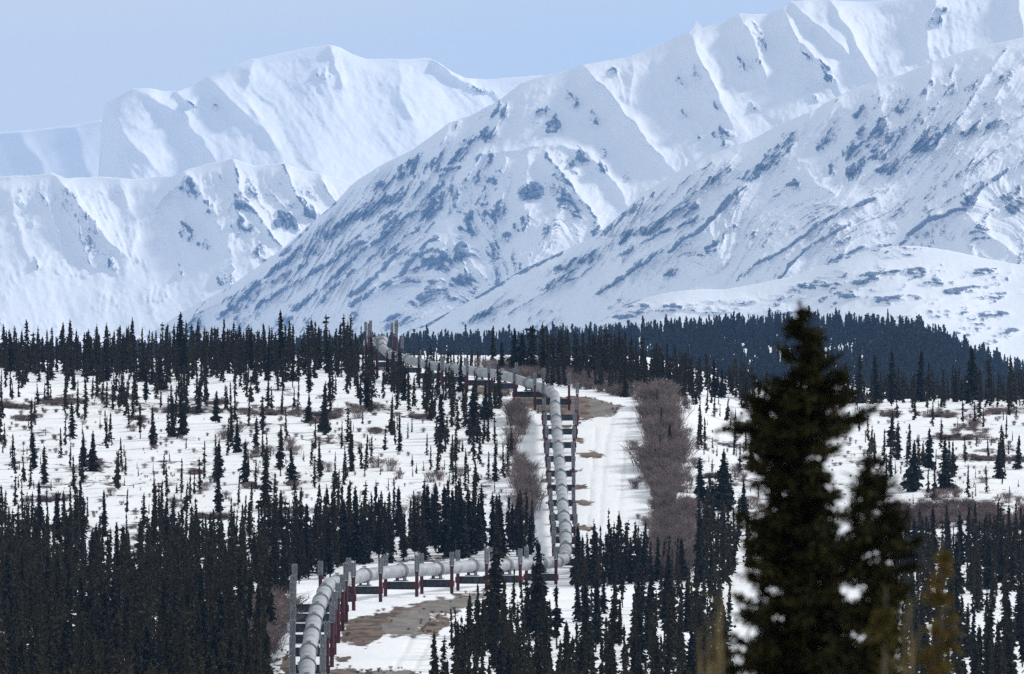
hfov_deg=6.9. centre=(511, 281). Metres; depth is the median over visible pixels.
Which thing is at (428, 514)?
spruce tree
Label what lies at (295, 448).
bare shrub
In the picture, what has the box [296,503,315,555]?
spruce tree
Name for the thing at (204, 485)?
bare shrub
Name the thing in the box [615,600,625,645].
spruce tree
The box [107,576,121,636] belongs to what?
spruce tree
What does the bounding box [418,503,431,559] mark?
spruce tree
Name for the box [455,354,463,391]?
spruce tree
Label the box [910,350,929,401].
spruce tree
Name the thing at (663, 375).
spruce tree
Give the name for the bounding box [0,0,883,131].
sky
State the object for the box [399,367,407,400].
spruce tree
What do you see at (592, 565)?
spruce tree
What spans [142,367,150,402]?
spruce tree
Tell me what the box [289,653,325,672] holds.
pipeline support
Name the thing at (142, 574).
spruce forest
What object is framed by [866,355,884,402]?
spruce tree
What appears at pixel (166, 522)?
spruce tree
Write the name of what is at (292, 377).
spruce tree
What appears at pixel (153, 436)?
spruce tree
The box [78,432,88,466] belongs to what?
spruce tree
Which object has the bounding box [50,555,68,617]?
spruce tree
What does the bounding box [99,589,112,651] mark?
spruce tree
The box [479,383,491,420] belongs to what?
spruce tree
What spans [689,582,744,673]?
bare sapling
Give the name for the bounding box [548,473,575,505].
pipeline support
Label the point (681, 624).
spruce tree
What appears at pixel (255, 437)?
spruce tree
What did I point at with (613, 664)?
spruce tree
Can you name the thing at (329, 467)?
bare shrub
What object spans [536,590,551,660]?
spruce tree
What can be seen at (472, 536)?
spruce tree
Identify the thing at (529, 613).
spruce tree
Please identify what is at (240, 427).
bare shrub
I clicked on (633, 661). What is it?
spruce tree
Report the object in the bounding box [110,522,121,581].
spruce tree
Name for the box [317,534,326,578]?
spruce tree
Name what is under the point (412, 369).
pipeline support
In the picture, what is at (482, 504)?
spruce tree
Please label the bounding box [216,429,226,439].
bare shrub
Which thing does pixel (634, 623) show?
spruce tree
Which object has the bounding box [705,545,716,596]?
spruce tree
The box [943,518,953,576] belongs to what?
spruce tree
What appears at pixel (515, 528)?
spruce tree
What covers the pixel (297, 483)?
bare shrub
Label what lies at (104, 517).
spruce tree
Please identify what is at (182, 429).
spruce tree
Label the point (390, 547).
spruce tree
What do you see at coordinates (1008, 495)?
bare shrub
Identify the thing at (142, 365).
spruce tree
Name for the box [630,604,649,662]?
spruce tree
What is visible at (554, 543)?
pipeline support
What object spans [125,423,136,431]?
bare shrub
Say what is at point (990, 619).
spruce tree
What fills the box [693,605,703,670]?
spruce tree
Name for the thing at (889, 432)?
spruce tree
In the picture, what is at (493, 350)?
spruce tree
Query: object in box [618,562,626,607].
spruce tree
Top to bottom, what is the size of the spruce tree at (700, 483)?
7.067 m
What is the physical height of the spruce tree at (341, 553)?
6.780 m
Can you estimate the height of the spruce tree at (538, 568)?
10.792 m
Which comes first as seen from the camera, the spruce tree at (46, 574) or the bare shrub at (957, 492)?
the spruce tree at (46, 574)
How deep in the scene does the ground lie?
1164.02 m
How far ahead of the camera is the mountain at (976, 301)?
12107.46 m
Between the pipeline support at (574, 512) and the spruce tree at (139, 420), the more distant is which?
the spruce tree at (139, 420)
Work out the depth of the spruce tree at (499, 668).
711.95 m
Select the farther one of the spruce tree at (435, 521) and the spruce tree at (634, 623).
the spruce tree at (435, 521)
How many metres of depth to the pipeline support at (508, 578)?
986.56 m
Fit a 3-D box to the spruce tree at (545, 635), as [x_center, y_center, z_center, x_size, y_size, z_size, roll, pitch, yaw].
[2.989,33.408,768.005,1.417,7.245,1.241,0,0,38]
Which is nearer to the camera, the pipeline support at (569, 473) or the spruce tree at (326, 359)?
the pipeline support at (569, 473)
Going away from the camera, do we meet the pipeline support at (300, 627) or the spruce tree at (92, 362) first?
the pipeline support at (300, 627)
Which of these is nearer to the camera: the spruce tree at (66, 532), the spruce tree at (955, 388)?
the spruce tree at (66, 532)
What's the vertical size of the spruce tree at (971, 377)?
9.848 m
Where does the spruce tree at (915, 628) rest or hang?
on the ground
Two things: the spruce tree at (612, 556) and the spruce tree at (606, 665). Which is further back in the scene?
the spruce tree at (612, 556)
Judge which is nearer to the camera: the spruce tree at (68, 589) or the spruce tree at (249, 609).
the spruce tree at (249, 609)
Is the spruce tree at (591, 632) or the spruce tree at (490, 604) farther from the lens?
the spruce tree at (490, 604)
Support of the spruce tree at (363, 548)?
on the ground
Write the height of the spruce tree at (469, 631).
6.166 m
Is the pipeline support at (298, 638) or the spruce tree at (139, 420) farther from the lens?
the spruce tree at (139, 420)
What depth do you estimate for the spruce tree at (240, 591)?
856.75 m
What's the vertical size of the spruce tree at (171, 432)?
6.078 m
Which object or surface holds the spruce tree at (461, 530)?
on the ground
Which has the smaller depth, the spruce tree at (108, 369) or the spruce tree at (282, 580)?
the spruce tree at (282, 580)
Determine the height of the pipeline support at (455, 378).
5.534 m
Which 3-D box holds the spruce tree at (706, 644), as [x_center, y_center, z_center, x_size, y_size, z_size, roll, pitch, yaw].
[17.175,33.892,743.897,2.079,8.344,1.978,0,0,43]
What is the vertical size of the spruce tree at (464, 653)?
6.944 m
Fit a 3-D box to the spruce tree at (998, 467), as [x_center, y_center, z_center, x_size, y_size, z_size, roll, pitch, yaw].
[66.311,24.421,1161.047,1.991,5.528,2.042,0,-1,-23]
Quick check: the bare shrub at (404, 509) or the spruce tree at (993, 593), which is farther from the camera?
the bare shrub at (404, 509)
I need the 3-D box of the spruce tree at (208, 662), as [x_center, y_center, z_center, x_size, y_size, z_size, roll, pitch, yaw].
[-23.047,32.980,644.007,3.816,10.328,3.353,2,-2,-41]
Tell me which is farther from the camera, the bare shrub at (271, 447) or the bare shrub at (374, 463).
the bare shrub at (271, 447)
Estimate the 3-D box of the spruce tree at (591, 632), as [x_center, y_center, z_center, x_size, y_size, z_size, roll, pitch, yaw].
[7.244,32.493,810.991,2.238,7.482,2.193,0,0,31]
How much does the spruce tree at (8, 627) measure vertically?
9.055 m
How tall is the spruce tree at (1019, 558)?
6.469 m
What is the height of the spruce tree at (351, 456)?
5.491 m
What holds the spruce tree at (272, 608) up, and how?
on the ground
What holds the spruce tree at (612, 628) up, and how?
on the ground
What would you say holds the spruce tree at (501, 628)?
on the ground
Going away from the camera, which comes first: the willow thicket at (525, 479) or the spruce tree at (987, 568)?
the spruce tree at (987, 568)
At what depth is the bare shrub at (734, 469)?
1155.67 m
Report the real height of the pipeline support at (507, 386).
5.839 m
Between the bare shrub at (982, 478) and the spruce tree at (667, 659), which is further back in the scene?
the bare shrub at (982, 478)
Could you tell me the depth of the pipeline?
994.83 m
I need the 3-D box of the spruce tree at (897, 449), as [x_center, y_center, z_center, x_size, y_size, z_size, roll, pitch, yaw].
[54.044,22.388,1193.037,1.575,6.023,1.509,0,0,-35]
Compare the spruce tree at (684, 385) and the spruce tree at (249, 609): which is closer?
the spruce tree at (249, 609)
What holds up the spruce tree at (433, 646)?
on the ground
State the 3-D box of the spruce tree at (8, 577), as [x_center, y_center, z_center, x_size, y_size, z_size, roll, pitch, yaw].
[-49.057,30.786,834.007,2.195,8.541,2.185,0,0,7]
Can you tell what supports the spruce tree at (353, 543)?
on the ground
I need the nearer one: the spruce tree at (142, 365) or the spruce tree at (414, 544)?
the spruce tree at (414, 544)
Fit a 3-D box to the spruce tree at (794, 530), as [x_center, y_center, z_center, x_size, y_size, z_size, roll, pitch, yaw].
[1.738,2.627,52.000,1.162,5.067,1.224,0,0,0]
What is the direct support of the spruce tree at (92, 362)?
on the ground
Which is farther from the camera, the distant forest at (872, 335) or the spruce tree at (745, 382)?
the distant forest at (872, 335)
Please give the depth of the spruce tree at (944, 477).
1145.64 m
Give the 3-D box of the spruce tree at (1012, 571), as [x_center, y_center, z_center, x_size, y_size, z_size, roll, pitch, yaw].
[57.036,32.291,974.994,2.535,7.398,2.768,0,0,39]
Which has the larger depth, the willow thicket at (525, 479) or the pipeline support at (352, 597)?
the willow thicket at (525, 479)
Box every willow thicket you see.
[235,583,312,663]
[474,354,645,396]
[497,397,547,517]
[618,377,709,578]
[886,495,1023,530]
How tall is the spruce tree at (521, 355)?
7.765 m
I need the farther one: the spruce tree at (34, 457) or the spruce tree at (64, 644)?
the spruce tree at (34, 457)
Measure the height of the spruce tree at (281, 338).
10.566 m
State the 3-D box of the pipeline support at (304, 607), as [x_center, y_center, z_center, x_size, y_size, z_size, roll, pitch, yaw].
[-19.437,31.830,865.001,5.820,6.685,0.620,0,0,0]
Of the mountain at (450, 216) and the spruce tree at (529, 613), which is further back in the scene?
the mountain at (450, 216)
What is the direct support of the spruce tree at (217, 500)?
on the ground
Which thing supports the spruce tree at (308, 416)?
on the ground
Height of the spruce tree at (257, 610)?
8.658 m
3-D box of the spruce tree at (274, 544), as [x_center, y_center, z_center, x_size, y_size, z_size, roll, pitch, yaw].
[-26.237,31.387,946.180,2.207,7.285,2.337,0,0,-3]
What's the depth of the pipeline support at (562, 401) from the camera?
1237.93 m
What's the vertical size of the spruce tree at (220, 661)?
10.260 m
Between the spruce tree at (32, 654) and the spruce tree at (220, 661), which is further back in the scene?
the spruce tree at (32, 654)
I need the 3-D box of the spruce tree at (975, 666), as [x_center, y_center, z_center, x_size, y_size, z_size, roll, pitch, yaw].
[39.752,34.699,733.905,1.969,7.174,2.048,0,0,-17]
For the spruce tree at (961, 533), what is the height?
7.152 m
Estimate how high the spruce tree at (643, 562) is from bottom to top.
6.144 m
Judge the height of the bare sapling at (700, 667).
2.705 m
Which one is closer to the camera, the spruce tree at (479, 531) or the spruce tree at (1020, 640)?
the spruce tree at (1020, 640)
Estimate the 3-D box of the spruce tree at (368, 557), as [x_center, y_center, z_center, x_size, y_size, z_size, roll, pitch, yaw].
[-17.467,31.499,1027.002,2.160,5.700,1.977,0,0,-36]
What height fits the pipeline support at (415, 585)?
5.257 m
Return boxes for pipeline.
[298,334,572,673]
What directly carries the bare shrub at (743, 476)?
on the ground
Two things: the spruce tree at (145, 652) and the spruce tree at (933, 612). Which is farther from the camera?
the spruce tree at (933, 612)
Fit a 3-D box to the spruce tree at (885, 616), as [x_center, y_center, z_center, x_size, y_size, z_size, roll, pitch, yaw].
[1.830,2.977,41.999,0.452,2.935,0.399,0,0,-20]
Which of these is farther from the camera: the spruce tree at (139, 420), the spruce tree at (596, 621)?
the spruce tree at (139, 420)
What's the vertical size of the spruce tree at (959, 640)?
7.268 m
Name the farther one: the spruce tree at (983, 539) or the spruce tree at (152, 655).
the spruce tree at (983, 539)
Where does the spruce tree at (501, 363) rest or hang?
on the ground
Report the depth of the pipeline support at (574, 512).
1074.70 m
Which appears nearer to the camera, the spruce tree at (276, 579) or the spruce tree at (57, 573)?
the spruce tree at (57, 573)
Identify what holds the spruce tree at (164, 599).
on the ground
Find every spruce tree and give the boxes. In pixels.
[0,553,14,630]
[0,643,9,673]
[5,611,13,673]
[7,333,16,371]
[16,640,28,673]
[24,606,42,673]
[29,431,38,469]
[33,481,44,530]
[38,446,50,484]
[39,553,53,613]
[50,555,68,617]
[51,491,62,539]
[55,616,75,673]
[60,512,70,575]
[63,561,75,608]
[66,600,76,653]
[68,401,77,438]
[70,525,80,577]
[73,574,85,632]
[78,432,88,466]
[78,495,89,538]
[81,584,95,651]
[84,433,100,471]
[84,526,99,589]
[85,338,95,375]
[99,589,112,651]
[101,490,108,536]
[104,343,113,380]
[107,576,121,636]
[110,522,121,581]
[111,654,124,673]
[114,575,124,628]
[132,632,144,673]
[136,405,143,438]
[138,342,149,381]
[140,623,156,671]
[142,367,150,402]
[146,633,159,672]
[148,406,157,447]
[151,352,167,390]
[155,580,168,640]
[157,496,171,545]
[167,397,177,437]
[172,312,188,366]
[176,334,187,374]
[176,389,189,437]
[183,577,192,634]
[194,565,208,623]
[195,380,202,413]
[201,651,215,673]
[209,391,222,422]
[209,618,219,668]
[211,438,224,477]
[212,468,223,512]
[214,592,228,654]
[215,653,225,673]
[223,632,237,673]
[232,419,242,452]
[233,553,246,616]
[237,439,250,483]
[244,610,251,663]
[246,577,254,626]
[247,329,254,369]
[250,584,262,649]
[251,416,260,451]
[255,449,272,510]
[260,630,271,673]
[263,339,272,380]
[266,592,276,642]
[267,552,276,591]
[268,532,280,578]
[273,562,280,594]
[275,427,285,469]
[276,309,287,369]
[277,490,283,539]
[277,532,291,591]
[278,556,288,592]
[285,446,301,485]
[288,354,297,387]
[295,536,302,583]
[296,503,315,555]
[302,394,313,422]
[303,526,316,574]
[305,359,314,394]
[312,325,323,369]
[316,443,323,477]
[317,383,331,431]
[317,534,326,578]
[320,333,333,372]
[320,400,329,434]
[324,515,335,576]
[336,514,345,565]
[339,499,352,562]
[346,492,360,563]
[347,434,355,471]
[356,374,365,406]
[356,511,369,564]
[361,374,370,410]
[365,520,374,563]
[371,498,385,557]
[385,518,396,562]
[392,486,403,536]
[395,413,403,451]
[398,512,409,560]
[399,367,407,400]
[411,517,418,554]
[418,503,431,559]
[424,484,433,546]
[428,486,439,552]
[428,630,438,673]
[434,392,449,436]
[434,484,450,555]
[442,488,461,557]
[447,493,471,557]
[449,621,462,673]
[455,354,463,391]
[459,624,467,673]
[465,386,485,437]
[465,596,473,653]
[466,497,479,554]
[471,595,486,668]
[474,496,486,550]
[475,483,488,544]
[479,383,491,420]
[479,527,508,635]
[479,597,491,655]
[484,586,497,646]
[485,492,496,547]
[487,325,498,361]
[487,597,500,655]
[490,622,497,669]
[491,442,499,481]
[492,642,505,673]
[497,341,505,368]
[498,506,512,558]
[498,595,509,646]
[504,645,516,673]
[506,328,520,374]
[506,504,515,550]
[512,505,518,552]
[514,514,526,555]
[516,333,528,367]
[523,585,536,637]
[524,325,538,376]
[526,516,534,554]
[526,540,560,638]
[528,634,542,673]
[532,579,542,636]
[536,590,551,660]
[537,336,547,377]
[543,613,548,669]
[549,584,565,648]
[560,622,569,673]
[569,528,580,584]
[571,579,584,622]
[575,637,585,673]
[578,584,598,656]
[581,529,602,585]
[582,607,590,672]
[589,576,604,641]
[592,599,601,650]
[600,573,609,613]
[601,532,610,586]
[603,637,618,673]
[605,526,618,585]
[607,586,621,645]
[608,644,618,673]
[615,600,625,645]
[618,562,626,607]
[620,368,630,397]
[624,537,634,583]
[626,576,644,642]
[626,594,637,656]
[629,637,638,673]
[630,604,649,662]
[636,537,649,583]
[636,633,644,673]
[639,565,646,613]
[643,564,661,622]
[643,584,654,649]
[649,635,662,673]
[652,354,659,384]
[653,536,660,581]
[659,569,668,630]
[660,356,667,380]
[662,580,677,645]
[662,601,676,670]
[663,634,672,673]
[664,552,677,605]
[668,423,671,441]
[673,537,690,580]
[674,606,687,663]
[681,372,688,405]
[681,627,697,673]
[682,577,693,632]
[690,567,706,620]
[691,533,706,583]
[692,509,703,567]
[693,458,706,506]
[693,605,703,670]
[702,623,713,671]
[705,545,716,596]
[707,297,881,673]
[709,359,719,397]
[711,449,737,512]
[715,369,727,398]
[717,611,731,672]
[737,479,749,514]
[740,375,750,408]
[821,442,925,673]
[852,352,866,403]
[862,588,908,673]
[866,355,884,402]
[884,350,901,401]
[885,411,896,446]
[886,370,895,405]
[893,421,902,459]
[899,440,924,491]
[906,577,918,638]
[906,617,921,670]
[908,638,920,673]
[909,517,919,563]
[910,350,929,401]
[913,539,965,673]
[917,591,930,652]
[918,629,931,673]
[922,428,936,470]
[924,571,933,623]
[925,507,938,563]
[929,585,939,618]
[929,611,939,666]
[936,437,959,490]
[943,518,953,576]
[944,573,954,629]
[945,646,953,672]
[946,538,965,593]
[946,593,954,647]
[950,621,957,661]
[951,369,959,401]
[952,617,967,673]
[953,574,963,628]
[954,511,968,564]
[959,347,985,403]
[961,603,971,657]
[966,540,973,594]
[966,605,976,656]
[969,624,989,673]
[970,643,979,673]
[973,558,983,612]
[979,518,987,564]
[981,537,998,589]
[982,604,995,673]
[988,565,996,609]
[990,619,1005,673]
[992,442,1006,478]
[996,526,1006,582]
[999,532,1019,591]
[999,576,1016,641]
[1001,598,1018,663]
[1003,625,1018,673]
[1012,435,1023,469]
[1012,576,1023,639]
[1015,534,1022,581]
[1016,597,1023,666]
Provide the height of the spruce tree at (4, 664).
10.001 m
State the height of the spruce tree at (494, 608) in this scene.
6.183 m
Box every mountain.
[0,120,101,177]
[0,159,351,335]
[98,44,544,183]
[144,0,1023,338]
[398,38,1023,341]
[591,246,1023,356]
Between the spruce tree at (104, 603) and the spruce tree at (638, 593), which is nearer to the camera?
the spruce tree at (104, 603)
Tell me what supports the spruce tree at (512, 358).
on the ground
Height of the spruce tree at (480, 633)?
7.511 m
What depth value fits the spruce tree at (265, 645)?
707.85 m
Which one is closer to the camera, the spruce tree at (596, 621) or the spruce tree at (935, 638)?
the spruce tree at (935, 638)
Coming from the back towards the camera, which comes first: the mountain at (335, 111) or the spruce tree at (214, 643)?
the mountain at (335, 111)
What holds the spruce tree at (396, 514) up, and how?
on the ground
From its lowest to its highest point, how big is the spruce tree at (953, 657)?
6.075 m
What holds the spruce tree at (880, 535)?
on the ground
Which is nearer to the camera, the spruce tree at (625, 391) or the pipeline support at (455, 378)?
the spruce tree at (625, 391)
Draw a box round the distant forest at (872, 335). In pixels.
[0,306,1023,395]
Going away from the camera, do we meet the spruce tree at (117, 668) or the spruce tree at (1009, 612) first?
the spruce tree at (117, 668)
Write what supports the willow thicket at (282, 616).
on the ground
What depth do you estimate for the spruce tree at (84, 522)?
1068.06 m
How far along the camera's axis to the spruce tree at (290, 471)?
1138.86 m
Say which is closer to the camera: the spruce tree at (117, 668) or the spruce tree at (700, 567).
the spruce tree at (117, 668)
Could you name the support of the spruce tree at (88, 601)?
on the ground
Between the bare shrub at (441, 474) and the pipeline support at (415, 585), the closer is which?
the pipeline support at (415, 585)
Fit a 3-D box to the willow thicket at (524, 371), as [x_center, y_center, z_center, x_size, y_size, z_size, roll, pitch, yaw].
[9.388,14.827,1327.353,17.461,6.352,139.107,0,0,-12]
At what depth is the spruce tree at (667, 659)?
736.06 m
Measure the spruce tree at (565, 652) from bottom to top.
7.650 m
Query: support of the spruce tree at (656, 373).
on the ground
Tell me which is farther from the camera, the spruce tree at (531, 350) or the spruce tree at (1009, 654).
the spruce tree at (531, 350)
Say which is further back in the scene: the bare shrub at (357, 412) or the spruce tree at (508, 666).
the bare shrub at (357, 412)
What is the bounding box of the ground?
[0,326,1023,673]
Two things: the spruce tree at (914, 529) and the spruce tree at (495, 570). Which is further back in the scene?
the spruce tree at (914, 529)
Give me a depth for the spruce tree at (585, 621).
777.88 m
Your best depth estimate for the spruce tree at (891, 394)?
1336.81 m
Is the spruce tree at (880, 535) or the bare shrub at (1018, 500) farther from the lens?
the bare shrub at (1018, 500)
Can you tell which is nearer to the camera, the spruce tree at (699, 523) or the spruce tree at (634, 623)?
the spruce tree at (634, 623)
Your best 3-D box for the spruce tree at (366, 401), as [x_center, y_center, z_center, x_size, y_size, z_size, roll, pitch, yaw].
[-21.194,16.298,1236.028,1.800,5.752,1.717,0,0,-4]
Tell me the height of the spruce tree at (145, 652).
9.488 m
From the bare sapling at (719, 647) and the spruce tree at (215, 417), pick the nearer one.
the bare sapling at (719, 647)
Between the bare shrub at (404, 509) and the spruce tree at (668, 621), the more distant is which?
the bare shrub at (404, 509)
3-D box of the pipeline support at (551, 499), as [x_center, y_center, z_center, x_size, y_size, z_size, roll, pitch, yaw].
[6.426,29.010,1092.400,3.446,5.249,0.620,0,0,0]
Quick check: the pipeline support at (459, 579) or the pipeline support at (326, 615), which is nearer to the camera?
the pipeline support at (326, 615)
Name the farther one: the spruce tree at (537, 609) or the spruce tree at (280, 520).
the spruce tree at (280, 520)
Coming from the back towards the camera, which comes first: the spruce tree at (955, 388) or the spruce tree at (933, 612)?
the spruce tree at (955, 388)
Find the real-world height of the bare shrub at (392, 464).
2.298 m
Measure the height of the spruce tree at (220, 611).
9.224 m
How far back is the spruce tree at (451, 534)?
1034.77 m
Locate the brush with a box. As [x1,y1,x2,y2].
[0,382,1023,673]
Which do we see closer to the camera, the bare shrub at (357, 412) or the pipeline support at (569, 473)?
the pipeline support at (569, 473)
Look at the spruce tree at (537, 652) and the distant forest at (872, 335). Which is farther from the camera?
the distant forest at (872, 335)
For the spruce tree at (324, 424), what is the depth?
1200.88 m
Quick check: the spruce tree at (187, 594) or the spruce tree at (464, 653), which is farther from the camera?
the spruce tree at (187, 594)
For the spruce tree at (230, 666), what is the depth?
682.66 m
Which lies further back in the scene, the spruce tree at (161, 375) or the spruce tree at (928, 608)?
the spruce tree at (161, 375)
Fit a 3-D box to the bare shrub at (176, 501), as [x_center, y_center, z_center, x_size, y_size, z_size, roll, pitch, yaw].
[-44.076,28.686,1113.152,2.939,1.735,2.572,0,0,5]
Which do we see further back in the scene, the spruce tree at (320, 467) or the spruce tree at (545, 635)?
the spruce tree at (320, 467)
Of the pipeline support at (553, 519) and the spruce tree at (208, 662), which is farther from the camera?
the pipeline support at (553, 519)
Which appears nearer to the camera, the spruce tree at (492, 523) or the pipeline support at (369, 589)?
the pipeline support at (369, 589)
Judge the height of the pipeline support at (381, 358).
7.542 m
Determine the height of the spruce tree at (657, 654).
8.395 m
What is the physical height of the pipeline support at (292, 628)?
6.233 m
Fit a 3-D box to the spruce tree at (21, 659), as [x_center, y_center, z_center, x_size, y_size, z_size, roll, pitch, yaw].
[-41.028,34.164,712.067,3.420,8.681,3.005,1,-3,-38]
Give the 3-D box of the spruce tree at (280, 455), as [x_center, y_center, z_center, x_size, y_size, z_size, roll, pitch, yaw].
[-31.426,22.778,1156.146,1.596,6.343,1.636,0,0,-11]
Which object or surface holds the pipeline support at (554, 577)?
on the ground
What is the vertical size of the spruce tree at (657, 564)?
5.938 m
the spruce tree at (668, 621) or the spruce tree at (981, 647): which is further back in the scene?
the spruce tree at (668, 621)
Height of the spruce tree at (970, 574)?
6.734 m
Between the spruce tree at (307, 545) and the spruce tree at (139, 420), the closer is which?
the spruce tree at (307, 545)
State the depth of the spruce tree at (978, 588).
920.78 m
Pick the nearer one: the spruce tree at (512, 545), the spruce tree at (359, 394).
the spruce tree at (512, 545)
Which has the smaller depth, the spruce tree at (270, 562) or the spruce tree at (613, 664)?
the spruce tree at (613, 664)
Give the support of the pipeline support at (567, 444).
on the ground
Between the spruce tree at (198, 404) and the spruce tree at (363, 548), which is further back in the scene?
the spruce tree at (198, 404)
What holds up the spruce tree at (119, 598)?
on the ground
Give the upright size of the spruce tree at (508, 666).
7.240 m
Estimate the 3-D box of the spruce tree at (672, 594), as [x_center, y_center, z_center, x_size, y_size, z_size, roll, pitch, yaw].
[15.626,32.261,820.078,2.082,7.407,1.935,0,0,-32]
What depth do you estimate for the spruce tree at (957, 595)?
855.99 m
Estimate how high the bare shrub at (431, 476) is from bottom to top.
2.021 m
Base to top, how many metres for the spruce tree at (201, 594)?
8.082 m
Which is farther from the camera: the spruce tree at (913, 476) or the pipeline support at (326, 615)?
the spruce tree at (913, 476)
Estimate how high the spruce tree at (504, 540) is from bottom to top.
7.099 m
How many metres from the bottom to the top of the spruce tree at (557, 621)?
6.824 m
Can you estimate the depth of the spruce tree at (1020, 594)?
859.91 m
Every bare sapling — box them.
[687,627,733,673]
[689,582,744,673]
[880,594,920,673]
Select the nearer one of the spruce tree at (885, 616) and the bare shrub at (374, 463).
the spruce tree at (885, 616)
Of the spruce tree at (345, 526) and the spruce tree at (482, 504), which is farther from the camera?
the spruce tree at (482, 504)
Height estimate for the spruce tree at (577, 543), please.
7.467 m
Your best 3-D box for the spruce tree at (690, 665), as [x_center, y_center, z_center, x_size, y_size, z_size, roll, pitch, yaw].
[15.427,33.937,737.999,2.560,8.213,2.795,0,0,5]
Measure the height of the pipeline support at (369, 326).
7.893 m
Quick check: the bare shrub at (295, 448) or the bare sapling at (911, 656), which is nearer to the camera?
the bare sapling at (911, 656)
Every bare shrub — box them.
[106,487,115,495]
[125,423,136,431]
[168,496,182,506]
[196,480,213,490]
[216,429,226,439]
[222,489,231,498]
[233,423,248,432]
[249,443,277,454]
[249,448,261,456]
[277,436,297,450]
[285,443,305,454]
[287,479,305,489]
[323,461,338,471]
[349,405,369,418]
[367,456,385,467]
[380,457,401,471]
[391,505,408,514]
[394,471,403,478]
[406,493,421,503]
[422,469,440,482]
[435,469,446,480]
[452,466,467,475]
[686,458,708,466]
[728,463,746,476]
[735,470,748,481]
[737,494,764,508]
[751,501,765,511]
[919,487,945,497]
[930,487,948,499]
[939,489,952,497]
[949,485,965,496]
[975,475,990,482]
[1000,490,1018,502]
[1012,495,1023,505]
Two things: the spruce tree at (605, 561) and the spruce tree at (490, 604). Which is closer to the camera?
the spruce tree at (490, 604)
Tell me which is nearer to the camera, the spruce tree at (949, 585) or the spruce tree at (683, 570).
the spruce tree at (949, 585)
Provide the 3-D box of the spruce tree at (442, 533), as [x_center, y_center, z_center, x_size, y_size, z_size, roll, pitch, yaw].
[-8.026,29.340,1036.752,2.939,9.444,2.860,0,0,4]
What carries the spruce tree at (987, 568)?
on the ground
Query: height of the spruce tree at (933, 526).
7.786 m
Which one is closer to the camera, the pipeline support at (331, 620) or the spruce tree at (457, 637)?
the spruce tree at (457, 637)
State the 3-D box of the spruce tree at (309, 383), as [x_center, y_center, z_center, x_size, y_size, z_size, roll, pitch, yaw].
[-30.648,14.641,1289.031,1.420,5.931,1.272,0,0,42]
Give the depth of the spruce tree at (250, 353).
1376.93 m
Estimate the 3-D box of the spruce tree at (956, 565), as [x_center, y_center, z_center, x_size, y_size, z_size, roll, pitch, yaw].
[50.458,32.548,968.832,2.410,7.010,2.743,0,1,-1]
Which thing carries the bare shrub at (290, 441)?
on the ground
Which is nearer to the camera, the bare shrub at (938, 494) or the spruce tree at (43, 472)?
the bare shrub at (938, 494)
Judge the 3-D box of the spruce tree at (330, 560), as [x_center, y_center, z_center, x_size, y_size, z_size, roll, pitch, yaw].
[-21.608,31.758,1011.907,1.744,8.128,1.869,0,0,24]
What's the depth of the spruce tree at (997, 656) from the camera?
747.06 m
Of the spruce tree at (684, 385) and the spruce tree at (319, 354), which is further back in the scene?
the spruce tree at (319, 354)
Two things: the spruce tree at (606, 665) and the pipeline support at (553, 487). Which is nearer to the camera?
the spruce tree at (606, 665)
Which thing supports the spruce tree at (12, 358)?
on the ground
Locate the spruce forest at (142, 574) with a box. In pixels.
[0,314,1023,673]
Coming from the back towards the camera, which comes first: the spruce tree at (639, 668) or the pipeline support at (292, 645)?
the pipeline support at (292, 645)
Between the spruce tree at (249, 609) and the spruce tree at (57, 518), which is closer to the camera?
the spruce tree at (249, 609)
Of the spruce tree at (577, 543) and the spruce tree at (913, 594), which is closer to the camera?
the spruce tree at (913, 594)
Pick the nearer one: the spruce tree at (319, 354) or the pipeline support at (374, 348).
the spruce tree at (319, 354)
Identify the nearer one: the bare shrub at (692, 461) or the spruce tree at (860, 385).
the bare shrub at (692, 461)
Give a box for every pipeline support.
[289,619,329,673]
[289,635,325,672]
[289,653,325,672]
[290,574,344,630]
[290,581,340,642]
[290,591,336,654]
[290,604,334,666]
[292,563,348,622]
[318,561,355,610]
[346,557,382,601]
[364,322,392,354]
[367,328,397,361]
[368,322,396,355]
[369,320,397,350]
[376,337,403,376]
[383,554,419,596]
[395,350,421,379]
[417,356,442,381]
[419,552,454,593]
[440,357,466,386]
[455,548,488,590]
[465,360,493,392]
[486,362,517,393]
[489,547,522,586]
[512,368,544,399]
[523,546,558,584]
[533,373,570,409]
[541,383,578,425]
[542,397,577,438]
[543,412,575,452]
[545,426,575,466]
[546,440,574,481]
[547,455,574,490]
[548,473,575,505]
[549,488,574,523]
[550,502,576,535]
[551,512,577,542]
[552,521,579,553]
[552,531,579,565]
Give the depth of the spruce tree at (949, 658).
768.93 m
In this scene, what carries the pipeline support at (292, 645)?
on the ground
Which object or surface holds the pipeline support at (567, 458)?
on the ground
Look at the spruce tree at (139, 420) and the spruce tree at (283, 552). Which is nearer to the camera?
the spruce tree at (283, 552)
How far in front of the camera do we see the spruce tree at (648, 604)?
815.94 m
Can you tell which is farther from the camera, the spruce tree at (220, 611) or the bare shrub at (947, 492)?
the bare shrub at (947, 492)
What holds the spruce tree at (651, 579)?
on the ground
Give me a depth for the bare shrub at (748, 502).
1113.88 m
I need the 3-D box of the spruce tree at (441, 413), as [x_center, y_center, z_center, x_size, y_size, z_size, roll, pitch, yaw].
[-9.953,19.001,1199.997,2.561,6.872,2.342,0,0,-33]
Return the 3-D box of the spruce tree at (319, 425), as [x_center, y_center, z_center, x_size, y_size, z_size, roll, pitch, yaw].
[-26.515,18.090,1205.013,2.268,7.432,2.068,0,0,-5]
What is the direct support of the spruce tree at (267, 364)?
on the ground
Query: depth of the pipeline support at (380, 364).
1363.75 m

